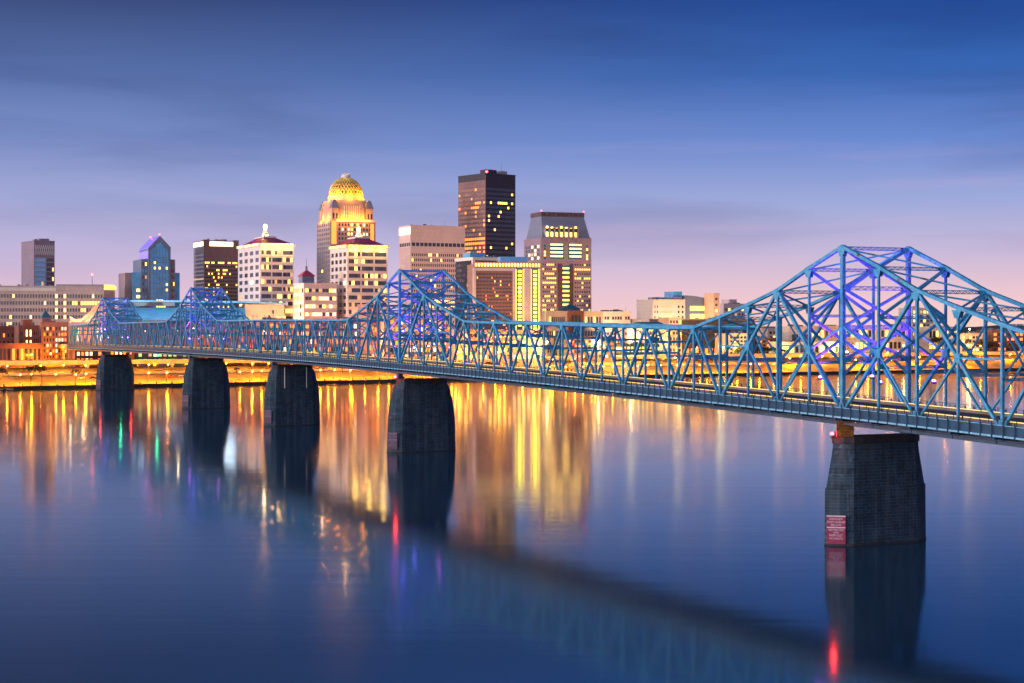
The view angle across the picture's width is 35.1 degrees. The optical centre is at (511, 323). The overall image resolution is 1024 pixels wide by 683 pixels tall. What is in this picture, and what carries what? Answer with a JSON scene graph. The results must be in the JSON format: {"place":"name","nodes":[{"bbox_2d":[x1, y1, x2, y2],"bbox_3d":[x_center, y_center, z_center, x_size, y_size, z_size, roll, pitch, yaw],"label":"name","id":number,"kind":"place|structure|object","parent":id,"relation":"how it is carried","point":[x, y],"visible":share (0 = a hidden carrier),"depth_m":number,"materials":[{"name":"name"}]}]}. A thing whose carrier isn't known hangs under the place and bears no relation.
{"place":"outdoors","nodes":[
{"label":"outdoors","id":0,"kind":"place"},
{"bbox_2d":[0,326,1022,386],"bbox_3d":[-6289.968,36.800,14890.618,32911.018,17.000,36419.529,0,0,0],"label":"ground","id":1,"kind":"structure","parent":0,"point":[49,380],"depth_m":1188.69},
{"bbox_2d":[0,367,8,378],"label":"bare tree","id":2,"kind":"object","parent":1,"relation":"on","point":[2,371],"visible":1,"depth_m":1053.15,"materials":[{"name":"brown plant"}]},
{"bbox_2d":[0,325,13,342],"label":"brick warehouse","id":3,"kind":"structure","parent":1,"relation":"on","point":[6,334],"depth_m":1186.89,"materials":[{"name":"red brick"}]},
{"bbox_2d":[0,343,42,366],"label":"warehouse arcade","id":4,"kind":"object","parent":1,"relation":"on","point":[16,351],"visible":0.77,"depth_m":1146.32,"materials":[{"name":"orange brick"}]},
{"bbox_2d":[12,349,14,359],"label":"window","id":5,"kind":"structure","parent":4,"relation":"in","point":[13,350],"depth_m":1144.18,"materials":[{"name":"yellow glass"}]},
{"bbox_2d":[25,349,27,359],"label":"window","id":6,"kind":"structure","parent":4,"relation":"in","point":[26,350],"depth_m":1147.81,"materials":[{"name":"orange glass"}]},
{"bbox_2d":[29,349,31,359],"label":"window","id":7,"kind":"structure","parent":4,"relation":"in","point":[30,350],"depth_m":1148.93,"materials":[{"name":"orange glass"}]},
{"bbox_2d":[14,320,39,342],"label":"brick building","id":8,"kind":"structure","parent":1,"relation":"on","point":[26,331],"depth_m":1167.71,"materials":[{"name":"brown brick"}]},
{"bbox_2d":[23,365,38,384],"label":"bare tree","id":9,"kind":"object","parent":1,"relation":"on","point":[31,368],"visible":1,"depth_m":1062.88,"materials":[{"name":"brown plant"}]},
{"bbox_2d":[21,238,54,285],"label":"office tower","id":10,"kind":"structure","parent":1,"relation":"on","point":[37,262],"depth_m":1567.27,"materials":[{"name":"stone"}]},
{"bbox_2d":[47,258,53,284],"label":"window","id":11,"kind":"structure","parent":10,"relation":"in","point":[51,259],"depth_m":1569.26,"materials":[{"name":"grey glass"}]},
{"bbox_2d":[36,365,48,382],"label":"bare tree","id":12,"kind":"object","parent":1,"relation":"on","point":[40,369],"visible":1,"depth_m":1069.71,"materials":[{"name":"brown plant"}]},
{"bbox_2d":[0,284,103,325],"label":"hotel","id":13,"kind":"structure","parent":1,"relation":"on","point":[57,302],"depth_m":1415.34,"materials":[{"name":"beige concrete"}]},
{"bbox_2d":[1,294,101,325],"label":"window","id":14,"kind":"structure","parent":13,"relation":"in","point":[1,294],"depth_m":1413.56,"materials":[{"name":"yellow glass"}]},
{"bbox_2d":[35,310,68,359],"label":"brick hotel","id":15,"kind":"structure","parent":1,"relation":"on","point":[52,334],"depth_m":1203.99,"materials":[{"name":"orange brick"}]},
{"bbox_2d":[57,344,88,365],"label":"approach viaduct","id":16,"kind":"object","parent":1,"relation":"on","point":[63,347],"visible":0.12,"depth_m":1183.96,"materials":[{"name":"concrete"}]},
{"bbox_2d":[70,369,79,378],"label":"bare tree","id":17,"kind":"object","parent":1,"relation":"on","point":[75,371],"visible":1,"depth_m":1079.26,"materials":[{"name":"brown plant"}]},
{"bbox_2d":[71,350,125,366],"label":"terrace block","id":18,"kind":"structure","parent":1,"relation":"on","point":[77,354],"depth_m":1154.60,"materials":[{"name":"red brick"}]},
{"bbox_2d":[91,274,115,319],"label":"rooftop drum","id":19,"kind":"object","parent":1,"relation":"on","point":[109,291],"visible":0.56,"depth_m":1471.91,"materials":[{"name":"beige concrete"}]},
{"bbox_2d":[118,234,179,320],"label":"glass tower","id":20,"kind":"structure","parent":1,"relation":"on","point":[153,275],"depth_m":1503.54,"materials":[{"name":"blue glass"}]},
{"bbox_2d":[130,353,197,366],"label":"market hall","id":21,"kind":"structure","parent":1,"relation":"on","point":[137,356],"depth_m":1156.69,"materials":[{"name":"brown glass"}]},
{"bbox_2d":[68,300,286,356],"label":"arena","id":22,"kind":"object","parent":1,"relation":"on","point":[250,310],"visible":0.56,"depth_m":1295.04,"materials":[{"name":"blue metal"}]},
{"bbox_2d":[193,239,238,307],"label":"office tower","id":23,"kind":"structure","parent":1,"relation":"on","point":[215,263],"depth_m":1548.34,"materials":[{"name":"brown concrete"}]},
{"bbox_2d":[194,254,236,307],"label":"window","id":24,"kind":"structure","parent":23,"relation":"in","point":[200,254],"depth_m":1548.33,"materials":[{"name":"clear glass"}]},
{"bbox_2d":[189,326,255,364],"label":"brick building","id":25,"kind":"structure","parent":1,"relation":"on","point":[251,344],"depth_m":1200.51,"materials":[{"name":"brown brick"}]},
{"bbox_2d":[236,225,294,318],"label":"office tower","id":26,"kind":"structure","parent":1,"relation":"on","point":[265,267],"depth_m":1339.42,"materials":[{"name":"white stone"}]},
{"bbox_2d":[261,250,292,318],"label":"window","id":27,"kind":"structure","parent":26,"relation":"in","point":[275,252],"depth_m":1336.05,"materials":[{"name":"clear glass"}]},
{"bbox_2d":[251,317,356,363],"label":"parking garage","id":28,"kind":"structure","parent":1,"relation":"on","point":[307,333],"depth_m":1240.74,"materials":[{"name":"beige concrete"}]},
{"bbox_2d":[262,324,356,351],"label":"window","id":29,"kind":"structure","parent":28,"relation":"in","point":[307,326],"depth_m":1237.75,"materials":[{"name":"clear glass"}]},
{"bbox_2d":[293,258,336,318],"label":"office block","id":30,"kind":"structure","parent":1,"relation":"on","point":[312,300],"depth_m":1307.14,"materials":[{"name":"beige concrete"}]},
{"bbox_2d":[294,289,302,315],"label":"window","id":31,"kind":"structure","parent":30,"relation":"in","point":[301,305],"depth_m":1307.33,"materials":[{"name":"yellow glass"}]},
{"bbox_2d":[317,174,375,282],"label":"domed skyscraper","id":32,"kind":"structure","parent":1,"relation":"on","point":[345,210],"depth_m":1573.81,"materials":[{"name":"stone"}]},
{"bbox_2d":[317,223,369,281],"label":"window","id":33,"kind":"structure","parent":32,"relation":"in","point":[318,226],"depth_m":1573.86,"materials":[{"name":"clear glass"}]},
{"bbox_2d":[328,227,388,318],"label":"office tower","id":34,"kind":"structure","parent":1,"relation":"on","point":[358,268],"depth_m":1318.39,"materials":[{"name":"beige concrete"}]},
{"bbox_2d":[331,252,385,318],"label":"window","id":35,"kind":"structure","parent":34,"relation":"in","point":[344,253],"depth_m":1322.42,"materials":[{"name":"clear glass"}]},
{"bbox_2d":[357,303,380,355],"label":"brick building","id":36,"kind":"structure","parent":1,"relation":"on","point":[360,306],"depth_m":1233.84,"materials":[{"name":"brown brick"}]},
{"bbox_2d":[381,314,451,356],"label":"parking garage","id":37,"kind":"structure","parent":1,"relation":"on","point":[395,330],"depth_m":1269.51,"materials":[{"name":"concrete"}]},
{"bbox_2d":[386,320,440,355],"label":"window","id":38,"kind":"structure","parent":37,"relation":"in","point":[392,321],"depth_m":1270.82,"materials":[{"name":"yellow glass"}]},
{"bbox_2d":[399,224,464,329],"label":"office tower","id":39,"kind":"structure","parent":1,"relation":"on","point":[426,247],"depth_m":1511.37,"materials":[{"name":"concrete"}]},
{"bbox_2d":[412,253,461,322],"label":"window","id":40,"kind":"structure","parent":39,"relation":"in","point":[429,265],"depth_m":1510.25,"materials":[{"name":"grey glass"}]},
{"bbox_2d":[455,252,497,329],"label":"hotel","id":41,"kind":"structure","parent":1,"relation":"on","point":[469,258],"depth_m":1324.59,"materials":[{"name":"white paint"}]},
{"bbox_2d":[456,263,471,329],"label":"window","id":42,"kind":"structure","parent":41,"relation":"in","point":[457,265],"depth_m":1329.21,"materials":[{"name":"black glass"}]},
{"bbox_2d":[458,168,515,257],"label":"skyscraper","id":43,"kind":"structure","parent":1,"relation":"on","point":[486,208],"depth_m":1632.98,"materials":[{"name":"brown stone"}]},
{"bbox_2d":[459,188,514,257],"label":"window","id":44,"kind":"structure","parent":43,"relation":"in","point":[477,189],"depth_m":1630.58,"materials":[{"name":"black glass"}]},
{"bbox_2d":[445,327,541,367],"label":"convention hall","id":45,"kind":"structure","parent":1,"relation":"on","point":[519,330],"depth_m":1260.84,"materials":[{"name":"yellow metal"}]},
{"bbox_2d":[459,334,539,358],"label":"window","id":46,"kind":"structure","parent":45,"relation":"in","point":[460,349],"depth_m":1259.09,"materials":[{"name":"yellow glass"}]},
{"bbox_2d":[467,253,540,329],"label":"hotel","id":47,"kind":"structure","parent":1,"relation":"on","point":[509,287],"depth_m":1274.68,"materials":[{"name":"beige concrete"}]},
{"bbox_2d":[477,273,512,328],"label":"window","id":48,"kind":"structure","parent":47,"relation":"in","point":[477,273],"depth_m":1272.38,"materials":[{"name":"grey glass"}]},
{"bbox_2d":[0,351,1022,367],"bbox_3d":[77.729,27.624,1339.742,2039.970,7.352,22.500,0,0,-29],"label":"elevated highway","id":49,"kind":"structure","parent":1,"relation":"on","point":[172,362],"depth_m":1197.94,"materials":[{"name":"concrete"}]},
{"bbox_2d":[0,368,1023,388],"bbox_3d":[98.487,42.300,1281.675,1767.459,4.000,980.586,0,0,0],"label":"quay wall","id":50,"kind":"structure","parent":1,"relation":"on","point":[332,381],"depth_m":1164.71,"materials":[{"name":"brown concrete"}]},
{"bbox_2d":[1,359,1022,375],"bbox_3d":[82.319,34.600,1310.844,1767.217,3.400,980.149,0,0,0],"label":"retaining wall","id":51,"kind":"structure","parent":1,"relation":"on","point":[81,373],"depth_m":1185.80,"materials":[{"name":"concrete"}]},
{"bbox_2d":[15,362,758,372],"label":"railing","id":52,"kind":"object","parent":51,"relation":"on","point":[327,367],"visible":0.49,"depth_m":1161.74,"materials":[{"name":"metal"}]},
{"bbox_2d":[524,210,591,310],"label":"skyscraper","id":53,"kind":"structure","parent":1,"relation":"on","point":[557,245],"depth_m":1489.63,"materials":[{"name":"stone"}]},
{"bbox_2d":[550,256,563,258],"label":"window","id":54,"kind":"structure","parent":53,"relation":"in","point":[550,256],"depth_m":1485.20,"materials":[{"name":"yellow glass"}]},
{"bbox_2d":[550,248,563,250],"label":"window","id":55,"kind":"structure","parent":53,"relation":"in","point":[550,248],"depth_m":1485.20,"materials":[{"name":"yellow glass"}]},
{"bbox_2d":[550,252,563,254],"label":"window","id":56,"kind":"structure","parent":53,"relation":"in","point":[550,252],"depth_m":1485.20,"materials":[{"name":"yellow glass"}]},
{"bbox_2d":[550,244,563,246],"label":"window","id":57,"kind":"structure","parent":53,"relation":"in","point":[550,244],"depth_m":1485.20,"materials":[{"name":"yellow glass"}]},
{"bbox_2d":[543,264,589,310],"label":"window","id":58,"kind":"structure","parent":53,"relation":"in","point":[543,264],"depth_m":1483.21,"materials":[{"name":"yellow glass"}]},
{"bbox_2d":[541,309,602,360],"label":"arts building","id":59,"kind":"structure","parent":1,"relation":"on","point":[584,315],"depth_m":1336.84,"materials":[{"name":"beige brick"}]},
{"bbox_2d":[558,304,581,310],"bbox_3d":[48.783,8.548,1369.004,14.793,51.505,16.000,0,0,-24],"label":"glass pyramid","id":60,"kind":"object","parent":59,"relation":"on","point":[569,306],"visible":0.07,"depth_m":1364.66,"materials":[{"name":"glass"}]},
{"bbox_2d":[553,334,613,361],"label":"office block","id":61,"kind":"structure","parent":1,"relation":"on","point":[589,342],"depth_m":1319.96,"materials":[{"name":"brown stone"}]},
{"bbox_2d":[600,309,630,342],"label":"office block","id":62,"kind":"structure","parent":1,"relation":"on","point":[615,316],"depth_m":1455.96,"materials":[{"name":"stone"}]},
{"bbox_2d":[616,342,652,360],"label":"museum building","id":63,"kind":"structure","parent":1,"relation":"on","point":[629,345],"depth_m":1350.85,"materials":[{"name":"glass"}]},
{"bbox_2d":[631,319,640,322],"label":"shed","id":64,"kind":"structure","parent":1,"relation":"on","point":[635,320],"depth_m":1601.55,"materials":[{"name":"grey metal"}]},
{"bbox_2d":[627,322,667,351],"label":"pavilion","id":65,"kind":"structure","parent":1,"relation":"on","point":[630,333],"depth_m":1429.98,"materials":[{"name":"beige concrete"}]},
{"bbox_2d":[636,291,684,321],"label":"apartment block","id":66,"kind":"structure","parent":1,"relation":"on","point":[670,304],"depth_m":1650.08,"materials":[{"name":"beige concrete"}]},
{"bbox_2d":[658,317,681,353],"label":"office block","id":67,"kind":"structure","parent":1,"relation":"on","point":[671,320],"depth_m":1482.78,"materials":[{"name":"beige concrete"}]},
{"bbox_2d":[682,295,703,318],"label":"office block","id":68,"kind":"structure","parent":1,"relation":"on","point":[694,307],"depth_m":1664.56,"materials":[{"name":"grey concrete"}]},
{"bbox_2d":[690,306,700,310],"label":"window","id":69,"kind":"structure","parent":68,"relation":"in","point":[692,308],"depth_m":1665.17,"materials":[{"name":"yellow glass"}]},
{"bbox_2d":[690,314,700,317],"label":"window","id":70,"kind":"structure","parent":68,"relation":"in","point":[691,315],"depth_m":1665.17,"materials":[{"name":"yellow glass"}]},
{"bbox_2d":[649,317,754,353],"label":"warehouse","id":71,"kind":"structure","parent":1,"relation":"on","point":[709,333],"depth_m":1510.83,"materials":[{"name":"brown metal"}]},
{"bbox_2d":[704,293,719,318],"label":"lift tower","id":72,"kind":"structure","parent":1,"relation":"on","point":[711,304],"depth_m":1653.36,"materials":[{"name":"beige concrete"}]},
{"bbox_2d":[719,299,744,318],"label":"apartment block","id":73,"kind":"structure","parent":1,"relation":"on","point":[726,305],"depth_m":1907.45,"materials":[{"name":"concrete"}]},
{"bbox_2d":[715,331,751,353],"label":"brick building","id":74,"kind":"structure","parent":1,"relation":"on","point":[741,338],"depth_m":1486.01,"materials":[{"name":"beige brick"}]},
{"bbox_2d":[754,336,775,352],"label":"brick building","id":75,"kind":"structure","parent":1,"relation":"on","point":[764,343],"depth_m":1503.90,"materials":[{"name":"brown brick"}]},
{"bbox_2d":[757,326,774,336],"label":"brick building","id":76,"kind":"structure","parent":1,"relation":"on","point":[770,332],"depth_m":1562.47,"materials":[{"name":"grey brick"}]},
{"bbox_2d":[775,324,807,340],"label":"white hall","id":77,"kind":"structure","parent":1,"relation":"on","point":[787,333],"depth_m":1534.33,"materials":[{"name":"grey metal"}]},
{"bbox_2d":[769,340,838,352],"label":"white hall","id":78,"kind":"structure","parent":1,"relation":"on","point":[820,348],"depth_m":1489.31,"materials":[{"name":"grey concrete"}]},
{"bbox_2d":[811,324,904,352],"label":"exhibition hall","id":79,"kind":"structure","parent":1,"relation":"on","point":[896,343],"depth_m":1666.87,"materials":[{"name":"grey metal"}]},
{"bbox_2d":[898,306,933,351],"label":"apartment block","id":80,"kind":"structure","parent":1,"relation":"on","point":[927,322],"depth_m":1785.71,"materials":[{"name":"grey concrete"}]},
{"bbox_2d":[914,326,955,351],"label":"office block","id":81,"kind":"structure","parent":1,"relation":"on","point":[924,343],"depth_m":1694.62,"materials":[{"name":"grey concrete"}]},
{"bbox_2d":[928,336,942,347],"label":"leafy tree","id":82,"kind":"object","parent":1,"relation":"on","point":[935,339],"visible":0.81,"depth_m":1686.59,"materials":[{"name":"green plant"}]},
{"bbox_2d":[947,331,982,351],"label":"brick building","id":83,"kind":"structure","parent":1,"relation":"on","point":[973,336],"depth_m":1646.05,"materials":[{"name":"beige brick"}]},
{"bbox_2d":[976,339,991,346],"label":"leafy tree","id":84,"kind":"object","parent":1,"relation":"on","point":[979,342],"visible":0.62,"depth_m":1640.74,"materials":[{"name":"green plant"}]},
{"bbox_2d":[988,342,999,350],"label":"leafy tree","id":85,"kind":"object","parent":1,"relation":"on","point":[995,344],"visible":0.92,"depth_m":1654.19,"materials":[{"name":"green plant"}]},
{"bbox_2d":[976,328,1023,350],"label":"brick building","id":86,"kind":"structure","parent":1,"relation":"on","point":[993,336],"depth_m":1665.87,"materials":[{"name":"brown brick"}]},
{"bbox_2d":[1005,340,1016,348],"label":"leafy tree","id":87,"kind":"object","parent":1,"relation":"on","point":[1007,344],"visible":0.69,"depth_m":1646.02,"materials":[{"name":"green plant"}]},
{"bbox_2d":[0,370,1023,682],"bbox_3d":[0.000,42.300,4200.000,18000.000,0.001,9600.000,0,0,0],"label":"river","id":88,"kind":"structure","parent":0,"point":[518,534],"depth_m":305.50,"materials":[{"name":"blue liquid"}]},
{"bbox_2d":[0,384,13,389],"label":"floating dock","id":89,"kind":"object","parent":88,"relation":"on","point":[3,388],"visible":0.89,"depth_m":1028.00,"materials":[{"name":"concrete"}]},
{"bbox_2d":[96,349,134,389],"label":"stone pier","id":90,"kind":"structure","parent":88,"relation":"in","point":[115,371],"depth_m":1037.49,"materials":[{"name":"stone"}]},
{"bbox_2d":[96,380,100,388],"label":"notice board","id":91,"kind":"object","parent":90,"relation":"attached to","point":[98,384],"visible":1,"depth_m":1034.28,"materials":[{"name":"paint"}]},
{"bbox_2d":[182,354,229,408],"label":"stone pier","id":92,"kind":"structure","parent":88,"relation":"in","point":[206,384],"depth_m":812.47,"materials":[{"name":"stone"}]},
{"bbox_2d":[182,396,188,406],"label":"notice board","id":93,"kind":"object","parent":92,"relation":"attached to","point":[185,401],"visible":1,"depth_m":809.45,"materials":[{"name":"paint"}]},
{"bbox_2d":[263,359,319,425],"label":"stone pier","id":94,"kind":"structure","parent":88,"relation":"in","point":[291,397],"depth_m":674.42,"materials":[{"name":"stone"}]},
{"bbox_2d":[264,410,270,423],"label":"notice board","id":95,"kind":"object","parent":94,"relation":"attached to","point":[267,416],"visible":1,"depth_m":671.52,"materials":[{"name":"paint"}]},
{"bbox_2d":[387,370,455,452],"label":"stone pier","id":96,"kind":"structure","parent":88,"relation":"in","point":[421,416],"depth_m":536.35,"materials":[{"name":"stone"}]},
{"bbox_2d":[387,433,396,448],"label":"notice board","id":97,"kind":"object","parent":96,"relation":"attached to","point":[391,440],"visible":1,"depth_m":533.57,"materials":[{"name":"paint"}]},
{"bbox_2d":[824,419,925,545],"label":"stone pier","id":98,"kind":"structure","parent":88,"relation":"in","point":[875,492],"depth_m":311.45,"materials":[{"name":"stone"}]},
{"bbox_2d":[67,245,1023,447],"bbox_3d":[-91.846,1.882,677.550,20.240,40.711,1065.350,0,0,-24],"label":"truss bridge","id":99,"kind":"structure","parent":98,"relation":"on","point":[1002,426],"depth_m":368.08,"materials":[{"name":"blue paint"}]},
{"bbox_2d":[827,515,845,543],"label":"notice board","id":100,"kind":"object","parent":98,"relation":"attached to","point":[835,529],"visible":1,"depth_m":308.96,"materials":[{"name":"red paint"}]},
{"bbox_2d":[836,419,853,436],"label":"bridge bearing","id":101,"kind":"object","parent":98,"relation":"on","point":[842,429],"visible":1,"depth_m":309.55,"materials":[{"name":"paint"}]},
{"bbox_2d":[0,0,1023,326],"label":"sky","id":102,"kind":"structure","parent":0,"point":[727,148],"materials":[{"name":"blue"}]},
{"bbox_2d":[962,325,1023,332],"bbox_3d":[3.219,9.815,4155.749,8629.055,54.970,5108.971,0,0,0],"label":"hills","id":103,"kind":"structure","parent":0,"point":[973,329],"depth_m":4617.56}
]}

